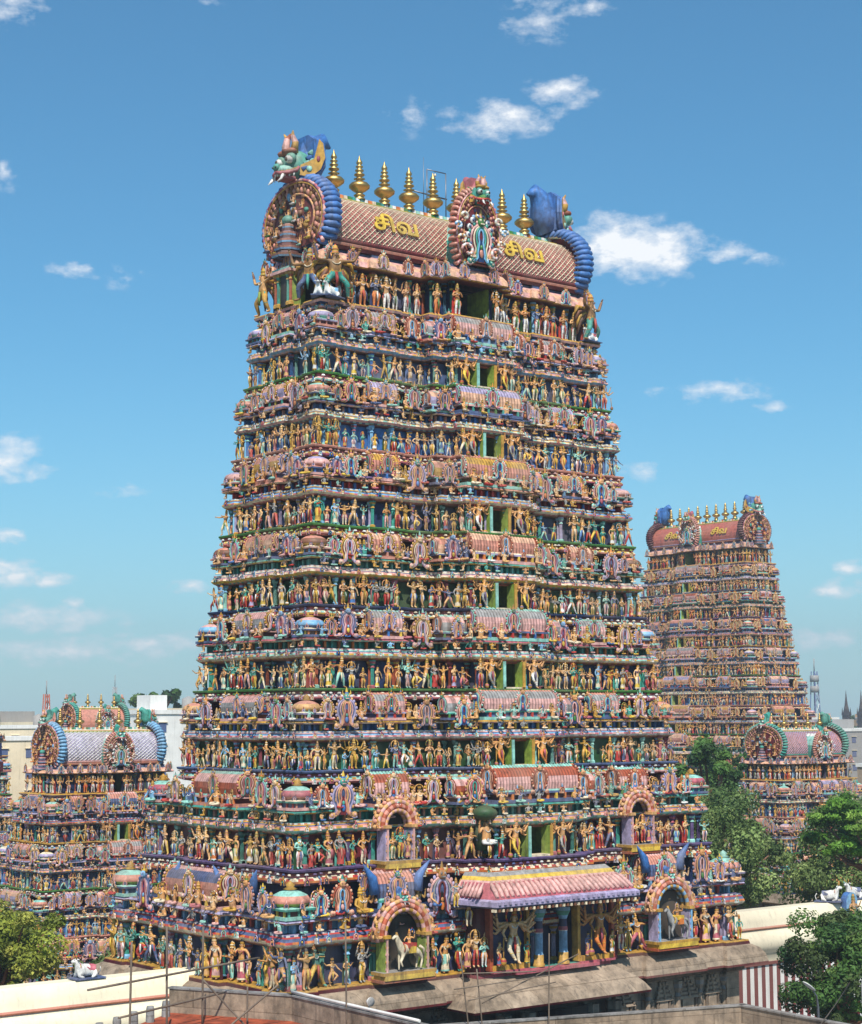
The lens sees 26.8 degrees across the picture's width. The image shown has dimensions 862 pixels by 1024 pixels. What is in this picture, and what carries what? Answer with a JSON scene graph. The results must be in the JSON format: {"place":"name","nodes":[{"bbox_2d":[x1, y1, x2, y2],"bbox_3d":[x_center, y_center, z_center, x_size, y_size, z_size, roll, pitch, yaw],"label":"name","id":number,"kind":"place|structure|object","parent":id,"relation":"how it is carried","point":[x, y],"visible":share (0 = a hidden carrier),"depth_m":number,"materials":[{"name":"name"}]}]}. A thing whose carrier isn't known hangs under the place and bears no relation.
{"place":"outdoors","nodes":[
{"label":"outdoors","id":0,"kind":"place"},
{"bbox_2d":[2,736,32,822],"bbox_3d":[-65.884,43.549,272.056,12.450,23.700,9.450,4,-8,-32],"label":"town house","id":1,"kind":"structure","parent":0,"point":[16,750],"depth_m":270.12,"materials":[{"name":"paint"}]},
{"bbox_2d":[2,748,8,757],"bbox_3d":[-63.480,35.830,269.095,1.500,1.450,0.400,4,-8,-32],"label":"window","id":2,"kind":"structure","parent":1,"relation":"in","point":[4,750],"depth_m":269.19,"materials":[{"name":"glass"}]},
{"bbox_2d":[25,748,31,757],"bbox_3d":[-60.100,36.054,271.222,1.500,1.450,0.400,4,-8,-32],"label":"window","id":3,"kind":"structure","parent":1,"relation":"in","point":[28,751],"depth_m":271.04,"materials":[{"name":"glass"}]},
{"bbox_2d":[0,711,34,724],"bbox_3d":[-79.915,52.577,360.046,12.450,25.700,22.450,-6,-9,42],"label":"town house","id":4,"kind":"structure","parent":0,"point":[16,717],"depth_m":354.97,"materials":[{"name":"paint"}]},
{"bbox_2d":[0,714,40,735],"bbox_3d":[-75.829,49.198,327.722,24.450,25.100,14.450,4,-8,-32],"label":"town house","id":5,"kind":"structure","parent":0,"point":[17,730],"depth_m":322.33,"materials":[{"name":"paint"}]},
{"bbox_2d":[72,948,124,967],"bbox_3d":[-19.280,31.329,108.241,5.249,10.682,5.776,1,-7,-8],"label":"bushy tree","id":6,"kind":"object","parent":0,"point":[97,960],"visible":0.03,"depth_m":107.50,"materials":[{"name":"green plant"}]},
{"bbox_2d":[129,695,192,791],"bbox_3d":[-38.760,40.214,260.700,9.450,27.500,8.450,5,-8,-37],"label":"town house","id":7,"kind":"structure","parent":0,"point":[171,726],"depth_m":258.49,"materials":[{"name":"paint"}]},
{"bbox_2d":[158,722,166,731],"bbox_3d":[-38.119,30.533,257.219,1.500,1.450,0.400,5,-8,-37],"label":"window","id":8,"kind":"structure","parent":7,"relation":"in","point":[163,725],"depth_m":257.30,"materials":[{"name":"glass"}]},
{"bbox_2d":[128,696,193,709],"bbox_3d":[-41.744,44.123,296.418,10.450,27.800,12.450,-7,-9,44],"label":"town house","id":9,"kind":"structure","parent":0,"point":[187,700],"depth_m":298.62,"materials":[{"name":"paint"}]},
{"bbox_2d":[181,784,193,799],"bbox_3d":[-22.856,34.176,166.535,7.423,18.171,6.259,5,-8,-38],"label":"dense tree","id":10,"kind":"object","parent":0,"point":[183,798],"visible":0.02,"depth_m":167.66,"materials":[{"name":"green plant"}]},
{"bbox_2d":[0,0,861,719],"label":"sky","id":11,"kind":"structure","parent":0,"point":[706,155],"materials":[{"name":"blue"}]},
{"bbox_2d":[444,1003,848,1023],"bbox_3d":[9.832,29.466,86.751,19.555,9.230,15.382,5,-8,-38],"label":"stone building","id":12,"kind":"structure","parent":0,"point":[741,1013],"depth_m":92.35,"materials":[{"name":"stone"}]},
{"bbox_2d":[460,955,468,1023],"bbox_3d":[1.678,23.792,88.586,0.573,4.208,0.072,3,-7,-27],"label":"bamboo pole","id":13,"kind":"object","parent":12,"relation":"on","point":[464,990],"visible":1,"depth_m":88.58,"materials":[{"name":"brown wood"}]},
{"bbox_2d":[463,971,535,973],"bbox_3d":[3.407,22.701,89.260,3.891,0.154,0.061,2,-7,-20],"label":"bamboo pole","id":14,"kind":"object","parent":13,"relation":"attached to","point":[499,972],"visible":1,"depth_m":89.23,"materials":[{"name":"brown wood"}]},
{"bbox_2d":[476,969,482,1023],"bbox_3d":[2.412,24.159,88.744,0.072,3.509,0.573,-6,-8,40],"label":"bamboo pole","id":15,"kind":"object","parent":12,"relation":"on","point":[479,996],"visible":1,"depth_m":88.72,"materials":[{"name":"brown wood"}]},
{"bbox_2d":[548,933,549,1023],"bbox_3d":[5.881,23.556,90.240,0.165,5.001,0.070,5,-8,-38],"label":"bamboo pole","id":16,"kind":"object","parent":12,"relation":"on","point":[549,978],"visible":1,"depth_m":90.25,"materials":[{"name":"brown wood"}]},
{"bbox_2d":[454,973,562,989],"bbox_3d":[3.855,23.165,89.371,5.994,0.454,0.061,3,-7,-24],"label":"bamboo pole","id":17,"kind":"object","parent":16,"relation":"attached to","point":[507,981],"visible":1,"depth_m":89.31,"materials":[{"name":"brown wood"}]},
{"bbox_2d":[468,982,555,1000],"bbox_3d":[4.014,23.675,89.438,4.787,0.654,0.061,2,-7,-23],"label":"bamboo pole","id":18,"kind":"object","parent":16,"relation":"attached to","point":[510,991],"visible":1,"depth_m":89.37,"materials":[{"name":"brown wood"}]},
{"bbox_2d":[482,954,578,1003],"bbox_3d":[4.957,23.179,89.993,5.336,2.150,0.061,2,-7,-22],"label":"bamboo pole","id":19,"kind":"object","parent":16,"relation":"attached to","point":[529,979],"visible":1,"depth_m":89.99,"materials":[{"name":"brown wood"}]},
{"bbox_2d":[821,982,849,1023],"bbox_3d":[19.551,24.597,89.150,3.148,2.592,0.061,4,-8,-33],"label":"cable","id":20,"kind":"object","parent":12,"relation":"attached to","point":[835,1003],"visible":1,"depth_m":89.49,"materials":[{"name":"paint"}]},
{"bbox_2d":[812,719,861,780],"bbox_3d":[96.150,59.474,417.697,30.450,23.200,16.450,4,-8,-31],"label":"town house","id":21,"kind":"structure","parent":0,"point":[854,736],"depth_m":409.02,"materials":[{"name":"paint"}]},
{"bbox_2d":[851,736,856,742],"bbox_3d":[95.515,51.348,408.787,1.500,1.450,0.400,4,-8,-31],"label":"window","id":22,"kind":"structure","parent":21,"relation":"in","point":[853,737],"depth_m":408.72,"materials":[{"name":"glass"}]},
{"bbox_2d":[841,693,861,727],"bbox_3d":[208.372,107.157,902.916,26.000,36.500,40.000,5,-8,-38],"label":"church","id":23,"kind":"structure","parent":0,"point":[846,714],"depth_m":893.20,"materials":[{"name":"stone"}]},
{"bbox_2d":[854,714,857,726],"bbox_3d":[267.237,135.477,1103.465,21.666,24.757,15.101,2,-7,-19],"label":"town house","id":24,"kind":"structure","parent":0,"point":[855,721],"depth_m":1099.30,"materials":[{"name":"paint"}]},
{"bbox_2d":[855,763,861,795],"bbox_3d":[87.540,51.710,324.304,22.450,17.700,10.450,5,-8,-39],"label":"town house","id":25,"kind":"structure","parent":0,"point":[859,769],"depth_m":321.45,"materials":[{"name":"paint"}]},
{"label":"ground","id":26,"kind":"structure","parent":0,"visible":0},
{"bbox_2d":[0,732,16,891],"bbox_3d":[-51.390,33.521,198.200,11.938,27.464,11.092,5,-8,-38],"label":"temple tower","id":27,"kind":"structure","parent":26,"relation":"on","point":[6,815],"depth_m":198.16,"materials":[{"name":"stone"}]},
{"bbox_2d":[0,898,70,985],"bbox_3d":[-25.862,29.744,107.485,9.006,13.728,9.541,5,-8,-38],"label":"bushy tree","id":28,"kind":"object","parent":26,"relation":"on","point":[23,955],"visible":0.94,"depth_m":105.80,"materials":[{"name":"green plant"}]},
{"bbox_2d":[42,681,49,713],"bbox_3d":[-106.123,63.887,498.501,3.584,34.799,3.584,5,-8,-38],"label":"telecom mast","id":29,"kind":"object","parent":26,"relation":"on","point":[47,702],"visible":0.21,"depth_m":499.64,"materials":[{"name":"red metal"}]},
{"bbox_2d":[0,707,173,982],"bbox_3d":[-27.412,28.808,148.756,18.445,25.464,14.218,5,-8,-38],"label":"temple tower","id":30,"kind":"structure","parent":26,"relation":"on","point":[78,832],"depth_m":145.14,"materials":[{"name":"stone"}]},
{"bbox_2d":[58,693,129,726],"bbox_3d":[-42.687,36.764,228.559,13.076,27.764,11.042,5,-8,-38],"label":"temple tower","id":31,"kind":"structure","parent":26,"relation":"on","point":[70,708],"depth_m":227.55,"materials":[{"name":"stone"}]},
{"bbox_2d":[0,967,200,1023],"bbox_3d":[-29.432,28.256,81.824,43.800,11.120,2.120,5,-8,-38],"label":"compound wall","id":32,"kind":"structure","parent":26,"relation":"on","point":[65,1001],"depth_m":91.19,"materials":[{"name":"paint"}]},
{"bbox_2d":[67,954,105,980],"bbox_3d":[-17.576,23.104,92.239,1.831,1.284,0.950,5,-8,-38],"label":"bull statue","id":33,"kind":"object","parent":32,"relation":"on","point":[83,971],"visible":1,"depth_m":91.95,"materials":[{"name":"paint"}]},
{"bbox_2d":[127,688,181,707],"bbox_3d":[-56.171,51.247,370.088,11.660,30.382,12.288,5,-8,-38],"label":"distant tree","id":34,"kind":"object","parent":26,"relation":"on","point":[173,695],"visible":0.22,"depth_m":369.06,"materials":[{"name":"green plant"}]},
{"bbox_2d":[96,130,768,1023],"bbox_3d":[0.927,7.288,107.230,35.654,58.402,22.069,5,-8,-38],"label":"temple tower","id":35,"kind":"structure","parent":26,"relation":"on","point":[424,734],"depth_m":101.69,"materials":[{"name":"paint"}]},
{"bbox_2d":[423,157,423,212],"bbox_3d":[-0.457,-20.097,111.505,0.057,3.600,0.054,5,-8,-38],"label":"lightning rod","id":36,"kind":"object","parent":35,"relation":"attached to","point":[423,183],"visible":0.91,"depth_m":111.51,"materials":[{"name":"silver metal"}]},
{"bbox_2d":[413,169,446,216],"bbox_3d":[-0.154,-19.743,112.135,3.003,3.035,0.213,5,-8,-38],"label":"lamp frame","id":37,"kind":"object","parent":35,"relation":"on","point":[426,194],"visible":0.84,"depth_m":112.50,"materials":[{"name":"silver metal"}]},
{"bbox_2d":[674,735,747,844],"bbox_3d":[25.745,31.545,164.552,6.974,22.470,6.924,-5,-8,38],"label":"dense tree","id":38,"kind":"object","parent":26,"relation":"on","point":[704,748],"visible":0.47,"depth_m":164.53,"materials":[{"name":"green plant"}]},
{"bbox_2d":[692,743,748,791],"bbox_3d":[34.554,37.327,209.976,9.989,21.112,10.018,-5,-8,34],"label":"dense tree","id":39,"kind":"object","parent":26,"relation":"on","point":[736,761],"visible":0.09,"depth_m":209.00,"materials":[{"name":"green plant"}]},
{"bbox_2d":[631,494,847,842],"bbox_3d":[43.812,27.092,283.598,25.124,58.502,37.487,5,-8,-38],"label":"temple tower","id":40,"kind":"structure","parent":26,"relation":"on","point":[725,653],"depth_m":277.24,"materials":[{"name":"stone"}]},
{"bbox_2d":[692,780,789,908],"bbox_3d":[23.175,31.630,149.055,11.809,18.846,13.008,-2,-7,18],"label":"broad tree","id":41,"kind":"object","parent":26,"relation":"on","point":[752,845],"visible":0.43,"depth_m":147.53,"materials":[{"name":"green plant"}]},
{"bbox_2d":[718,712,861,909],"bbox_3d":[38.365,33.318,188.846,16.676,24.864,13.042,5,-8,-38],"label":"temple tower","id":42,"kind":"structure","parent":26,"relation":"on","point":[795,774],"depth_m":185.83,"materials":[{"name":"stone"}]},
{"bbox_2d":[727,899,861,1016],"bbox_3d":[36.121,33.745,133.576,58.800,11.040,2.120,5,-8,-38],"label":"compound wall","id":43,"kind":"structure","parent":26,"relation":"on","point":[767,931],"depth_m":122.76,"materials":[{"name":"paint"}]},
{"bbox_2d":[814,882,843,902],"bbox_3d":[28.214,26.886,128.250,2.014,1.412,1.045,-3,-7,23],"label":"bull statue","id":44,"kind":"object","parent":43,"relation":"on","point":[831,896],"visible":1,"depth_m":127.94,"materials":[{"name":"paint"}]},
{"bbox_2d":[839,878,861,899],"bbox_3d":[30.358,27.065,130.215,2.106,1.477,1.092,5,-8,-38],"label":"bull statue","id":45,"kind":"object","parent":43,"relation":"on","point":[856,891],"visible":0.59,"depth_m":129.89,"materials":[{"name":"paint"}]},
{"bbox_2d":[841,892,861,912],"bbox_3d":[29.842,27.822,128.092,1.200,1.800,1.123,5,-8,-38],"label":"painted niche","id":46,"kind":"object","parent":43,"relation":"attached to","point":[849,899],"visible":0.53,"depth_m":128.02,"materials":[{"name":"paint"}]},
{"bbox_2d":[763,787,861,904],"bbox_3d":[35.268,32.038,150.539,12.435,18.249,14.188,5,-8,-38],"label":"broad tree","id":47,"kind":"object","parent":26,"relation":"on","point":[813,873],"visible":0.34,"depth_m":150.90,"materials":[{"name":"green plant"}]},
{"bbox_2d":[810,659,820,712],"bbox_3d":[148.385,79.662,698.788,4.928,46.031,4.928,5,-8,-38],"label":"telecom mast","id":48,"kind":"object","parent":26,"relation":"on","point":[814,678],"visible":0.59,"depth_m":699.07,"materials":[{"name":"silver metal"}]},
{"bbox_2d":[800,792,861,871],"bbox_3d":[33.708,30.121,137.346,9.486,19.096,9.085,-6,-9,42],"label":"bright tree","id":49,"kind":"object","parent":26,"relation":"on","point":[843,809],"visible":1,"depth_m":137.50,"materials":[{"name":"green plant"}]},
{"label":"paved court","id":50,"kind":"structure","parent":0,"visible":0},
{"bbox_2d":[141,986,426,1023],"bbox_3d":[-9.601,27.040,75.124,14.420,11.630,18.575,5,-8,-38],"label":"stone building","id":51,"kind":"structure","parent":50,"relation":"on","point":[279,1008],"depth_m":82.82,"materials":[{"name":"stone"}]},
{"bbox_2d":[113,1016,120,1023],"bbox_3d":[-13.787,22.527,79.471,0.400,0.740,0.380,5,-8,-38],"label":"stone post","id":52,"kind":"object","parent":51,"relation":"on","point":[116,1020],"visible":0.9,"depth_m":79.35,"materials":[{"name":"stone"}]},
{"bbox_2d":[129,942,132,1023],"bbox_3d":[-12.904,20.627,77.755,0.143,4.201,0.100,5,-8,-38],"label":"bamboo pole","id":53,"kind":"object","parent":51,"relation":"on","point":[131,959],"visible":1,"depth_m":77.77,"materials":[{"name":"brown wood"}]},
{"bbox_2d":[131,1011,137,1023],"bbox_3d":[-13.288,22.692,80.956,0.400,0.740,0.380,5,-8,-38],"label":"stone post","id":54,"kind":"object","parent":51,"relation":"on","point":[134,1019],"visible":0.7,"depth_m":80.81,"materials":[{"name":"stone"}]},
{"bbox_2d":[146,1006,153,1022],"bbox_3d":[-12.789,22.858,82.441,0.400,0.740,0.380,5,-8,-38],"label":"stone post","id":55,"kind":"object","parent":51,"relation":"on","point":[150,1017],"visible":0.87,"depth_m":82.28,"materials":[{"name":"stone"}]},
{"bbox_2d":[161,1000,169,1016],"bbox_3d":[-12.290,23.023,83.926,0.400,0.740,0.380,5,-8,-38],"label":"stone post","id":56,"kind":"object","parent":51,"relation":"on","point":[163,1010],"visible":0.67,"depth_m":83.79,"materials":[{"name":"stone"}]},
{"bbox_2d":[166,927,167,1023],"bbox_3d":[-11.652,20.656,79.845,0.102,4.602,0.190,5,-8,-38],"label":"bamboo pole","id":57,"kind":"object","parent":51,"relation":"on","point":[167,973],"visible":1,"depth_m":79.84,"materials":[{"name":"brown wood"}]},
{"bbox_2d":[87,957,257,990],"bbox_3d":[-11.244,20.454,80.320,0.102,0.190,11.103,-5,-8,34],"label":"bamboo pole","id":58,"kind":"object","parent":57,"relation":"attached to","point":[159,976],"visible":1,"depth_m":79.93,"materials":[{"name":"brown wood"}]},
{"bbox_2d":[201,926,203,1023],"bbox_3d":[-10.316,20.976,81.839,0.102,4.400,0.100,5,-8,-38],"label":"bamboo pole","id":59,"kind":"object","parent":51,"relation":"on","point":[202,1007],"visible":1,"depth_m":81.79,"materials":[{"name":"brown wood"}]},
{"bbox_2d":[118,991,224,1018],"bbox_3d":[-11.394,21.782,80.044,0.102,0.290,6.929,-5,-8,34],"label":"bamboo pole","id":60,"kind":"object","parent":59,"relation":"attached to","point":[166,1006],"visible":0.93,"depth_m":79.84,"materials":[{"name":"brown wood"}]},
{"bbox_2d":[202,979,244,1023],"bbox_3d":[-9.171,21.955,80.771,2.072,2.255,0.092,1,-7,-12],"label":"bamboo pole","id":61,"kind":"object","parent":51,"relation":"on","point":[220,998],"visible":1,"depth_m":80.73,"materials":[{"name":"brown wood"}]},
{"bbox_2d":[246,986,247,1023],"bbox_3d":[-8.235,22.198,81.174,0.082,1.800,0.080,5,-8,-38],"label":"bamboo pole","id":62,"kind":"object","parent":51,"relation":"on","point":[247,1007],"visible":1,"depth_m":81.14,"materials":[{"name":"brown wood"}]},
{"bbox_2d":[231,985,277,1023],"bbox_3d":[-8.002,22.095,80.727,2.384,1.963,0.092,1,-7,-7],"label":"bamboo pole","id":63,"kind":"object","parent":51,"relation":"on","point":[256,1003],"visible":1,"depth_m":80.72,"materials":[{"name":"brown wood"}]},
{"bbox_2d":[345,924,346,1023],"bbox_3d":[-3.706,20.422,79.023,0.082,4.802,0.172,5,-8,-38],"label":"bamboo pole","id":64,"kind":"object","parent":51,"relation":"on","point":[346,972],"visible":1,"depth_m":79.03,"materials":[{"name":"brown wood"}]},
{"bbox_2d":[291,990,420,1021],"bbox_3d":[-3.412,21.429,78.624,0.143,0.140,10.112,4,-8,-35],"label":"plastic pipe","id":65,"kind":"object","parent":51,"relation":"on","point":[358,1006],"visible":1,"depth_m":78.19,"materials":[{"name":"paint"}]},
{"bbox_2d":[366,997,374,1011],"bbox_3d":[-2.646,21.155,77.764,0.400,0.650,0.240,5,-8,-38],"label":"floodlight","id":66,"kind":"object","parent":51,"relation":"on","point":[370,1001],"visible":1,"depth_m":77.70,"materials":[{"name":"silver metal"}]},
{"bbox_2d":[803,981,819,1017],"bbox_3d":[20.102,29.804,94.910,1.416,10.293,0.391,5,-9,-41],"label":"street lamp","id":67,"kind":"object","parent":50,"relation":"on","point":[809,986],"visible":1,"depth_m":95.69,"materials":[{"name":"silver metal"}]},
{"bbox_2d":[776,906,861,1023],"bbox_3d":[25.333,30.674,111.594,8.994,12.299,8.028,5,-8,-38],"label":"courtyard tree","id":68,"kind":"object","parent":50,"relation":"on","point":[838,934],"visible":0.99,"depth_m":110.62,"materials":[{"name":"green plant"}]}
]}

